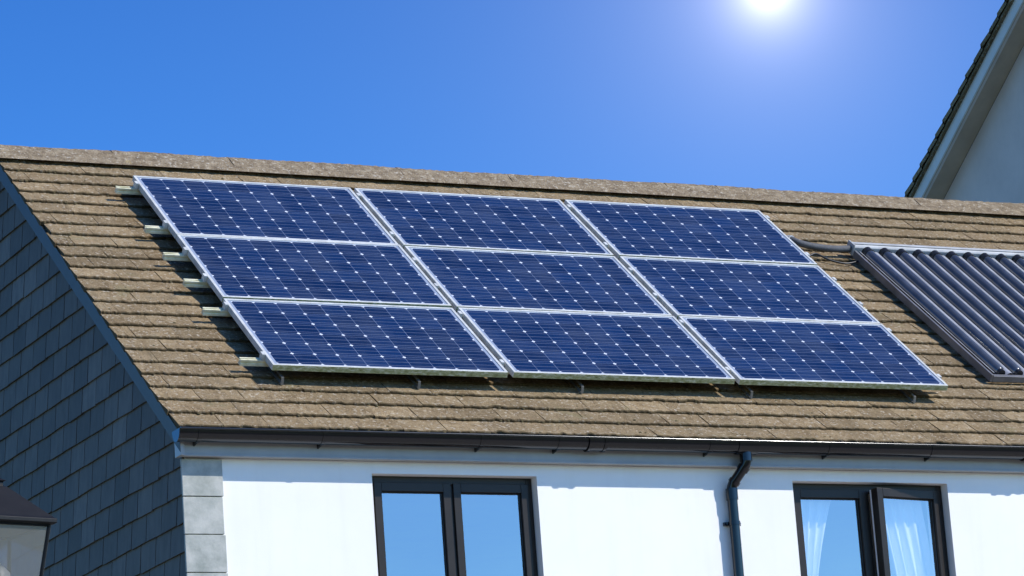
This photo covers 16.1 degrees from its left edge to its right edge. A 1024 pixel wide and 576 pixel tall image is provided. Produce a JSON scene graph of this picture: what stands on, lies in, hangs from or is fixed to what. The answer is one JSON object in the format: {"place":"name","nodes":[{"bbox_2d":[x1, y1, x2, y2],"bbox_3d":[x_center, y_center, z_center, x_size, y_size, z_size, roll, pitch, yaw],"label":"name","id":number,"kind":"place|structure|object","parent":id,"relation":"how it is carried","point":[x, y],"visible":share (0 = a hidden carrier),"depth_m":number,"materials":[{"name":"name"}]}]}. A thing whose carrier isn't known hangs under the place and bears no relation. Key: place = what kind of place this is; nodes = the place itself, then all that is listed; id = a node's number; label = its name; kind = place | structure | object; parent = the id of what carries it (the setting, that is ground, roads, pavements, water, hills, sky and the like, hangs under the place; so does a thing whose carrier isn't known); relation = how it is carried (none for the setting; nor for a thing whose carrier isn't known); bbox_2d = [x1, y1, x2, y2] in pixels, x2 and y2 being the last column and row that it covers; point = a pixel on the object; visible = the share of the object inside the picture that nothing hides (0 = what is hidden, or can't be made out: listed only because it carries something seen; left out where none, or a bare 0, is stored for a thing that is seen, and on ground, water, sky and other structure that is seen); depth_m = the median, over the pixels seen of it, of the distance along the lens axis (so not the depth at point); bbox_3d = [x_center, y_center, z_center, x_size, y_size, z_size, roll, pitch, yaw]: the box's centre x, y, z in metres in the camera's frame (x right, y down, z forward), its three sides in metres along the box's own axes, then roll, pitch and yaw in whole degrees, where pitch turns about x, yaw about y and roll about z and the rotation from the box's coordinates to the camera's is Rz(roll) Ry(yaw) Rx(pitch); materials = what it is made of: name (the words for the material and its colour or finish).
{"place":"outdoors","nodes":[
{"label":"outdoors","id":0,"kind":"place"},
{"bbox_2d":[0,0,1003,196],"label":"sky","id":1,"kind":"structure","parent":0,"point":[830,96],"materials":[{"name":"blue"}]},
{"bbox_2d":[905,0,1023,202],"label":"neighbouring house","id":2,"kind":"structure","parent":0,"point":[975,150],"depth_m":34.88,"materials":[{"name":"white painted render"},{"name":"roof tile"},{"name":"painted wood"}]},
{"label":"pavement","id":3,"kind":"structure","parent":0,"visible":0},
{"bbox_2d":[0,478,56,575],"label":"street lamp","id":4,"kind":"object","parent":3,"relation":"on","point":[20,515],"visible":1,"depth_m":11.93,"materials":[{"name":"black metal"}]},
{"label":"ground","id":5,"kind":"structure","parent":0,"visible":0},
{"bbox_2d":[0,144,1023,575],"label":"terraced house","id":6,"kind":"structure","parent":5,"relation":"on","point":[150,424],"depth_m":23.85,"materials":[{"name":"tile"}]},
{"bbox_2d":[115,181,773,223],"bbox_3d":[-0.411,-0.552,26.323,5.251,0.163,0.218,2,-15,-26],"label":"mounting rail","id":7,"kind":"object","parent":6,"relation":"attached to","point":[134,190],"visible":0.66,"depth_m":25.17,"materials":[{"name":"metal"}]},
{"bbox_2d":[372,476,537,575],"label":"window","id":8,"kind":"structure","parent":6,"relation":"in","point":[450,490],"depth_m":22.89,"materials":[{"name":"plastic"}]},
{"bbox_2d":[144,220,811,258],"bbox_3d":[-0.155,-0.268,25.773,5.249,0.163,0.218,2,-15,-26],"label":"mounting rail","id":9,"kind":"object","parent":6,"relation":"attached to","point":[162,229],"visible":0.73,"depth_m":24.62,"materials":[{"name":"metal"}]},
{"bbox_2d":[132,175,397,243],"bbox_3d":[-1.721,-0.526,25.247,1.650,0.040,0.990,2,24,-26],"label":"solar panel","id":10,"kind":"object","parent":9,"relation":"attached to","point":[185,206],"visible":1,"depth_m":25.23,"materials":[{"name":"glass"}]},
{"bbox_2d":[354,188,613,255],"bbox_3d":[-0.205,-0.460,25.984,1.650,0.041,0.990,2,24,-26],"label":"solar panel","id":11,"kind":"object","parent":9,"relation":"attached to","point":[453,220],"visible":1,"depth_m":25.96,"materials":[{"name":"glass"}]},
{"bbox_2d":[564,200,817,264],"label":"solar panel","id":12,"kind":"object","parent":9,"relation":"attached to","point":[678,232],"visible":1,"depth_m":26.70,"materials":[{"name":"glass"}]},
{"bbox_2d":[162,247,840,285],"bbox_3d":[0.012,-0.082,25.412,5.264,0.163,0.218,2,-15,-26],"label":"mounting rail","id":13,"kind":"object","parent":6,"relation":"attached to","point":[170,256],"visible":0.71,"depth_m":24.25,"materials":[{"name":"metal"}]},
{"bbox_2d":[182,273,866,309],"bbox_3d":[0.175,0.096,25.067,5.253,0.163,0.218,2,-15,-26],"label":"mounting rail","id":14,"kind":"object","parent":6,"relation":"attached to","point":[201,283],"visible":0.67,"depth_m":23.91,"materials":[{"name":"metal"}]},
{"bbox_2d":[176,234,451,307],"bbox_3d":[-1.340,-0.105,24.421,1.650,0.041,0.990,2,24,-26],"label":"solar panel","id":15,"kind":"object","parent":14,"relation":"attached to","point":[304,270],"visible":1,"depth_m":24.39,"materials":[{"name":"glass"}]},
{"bbox_2d":[404,246,671,315],"bbox_3d":[0.177,-0.035,25.159,1.650,0.041,0.990,3,24,-26],"label":"solar panel","id":16,"kind":"object","parent":14,"relation":"attached to","point":[491,279],"visible":1,"depth_m":25.14,"materials":[{"name":"glass"}]},
{"bbox_2d":[619,256,880,323],"bbox_3d":[1.698,0.029,25.898,1.650,0.040,0.990,2,24,-26],"label":"solar panel","id":17,"kind":"object","parent":14,"relation":"attached to","point":[712,288],"visible":1,"depth_m":25.88,"materials":[{"name":"glass"}]},
{"bbox_2d":[201,302,891,332],"bbox_3d":[0.332,0.282,24.701,5.255,0.163,0.218,2,-15,-26],"label":"mounting rail","id":18,"kind":"object","parent":6,"relation":"attached to","point":[213,311],"visible":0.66,"depth_m":23.55,"materials":[{"name":"metal"}]},
{"bbox_2d":[238,351,945,402],"bbox_3d":[0.634,0.622,24.060,5.259,0.232,0.279,2,-15,-26],"label":"mounting rail","id":19,"kind":"object","parent":6,"relation":"attached to","point":[250,361],"visible":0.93,"depth_m":23.30,"materials":[{"name":"metal"}]},
{"bbox_2d":[222,298,507,377],"bbox_3d":[-0.959,0.326,23.596,1.650,0.040,0.990,2,24,-26],"label":"solar panel","id":20,"kind":"object","parent":19,"relation":"attached to","point":[348,338],"visible":1,"depth_m":23.55,"materials":[{"name":"glass"}]},
{"bbox_2d":[457,307,734,383],"bbox_3d":[0.563,0.388,24.333,1.650,0.042,0.990,2,24,-26],"label":"solar panel","id":21,"kind":"object","parent":19,"relation":"attached to","point":[581,345],"visible":1,"depth_m":24.28,"materials":[{"name":"glass"}]},
{"bbox_2d":[678,316,947,390],"bbox_3d":[2.081,0.452,25.073,1.650,0.042,0.990,2,24,-26],"label":"solar panel","id":22,"kind":"object","parent":19,"relation":"attached to","point":[769,352],"visible":1,"depth_m":25.02,"materials":[{"name":"glass"}]},
{"bbox_2d":[792,483,949,575],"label":"window","id":23,"kind":"structure","parent":6,"relation":"in","point":[902,548],"depth_m":24.26,"materials":[{"name":"plastic"}]},
{"bbox_2d":[786,235,1023,382],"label":"solar water collector","id":24,"kind":"object","parent":6,"relation":"on","point":[971,300],"visible":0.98,"depth_m":26.95,"materials":[{"name":"grey glass"}]}
]}

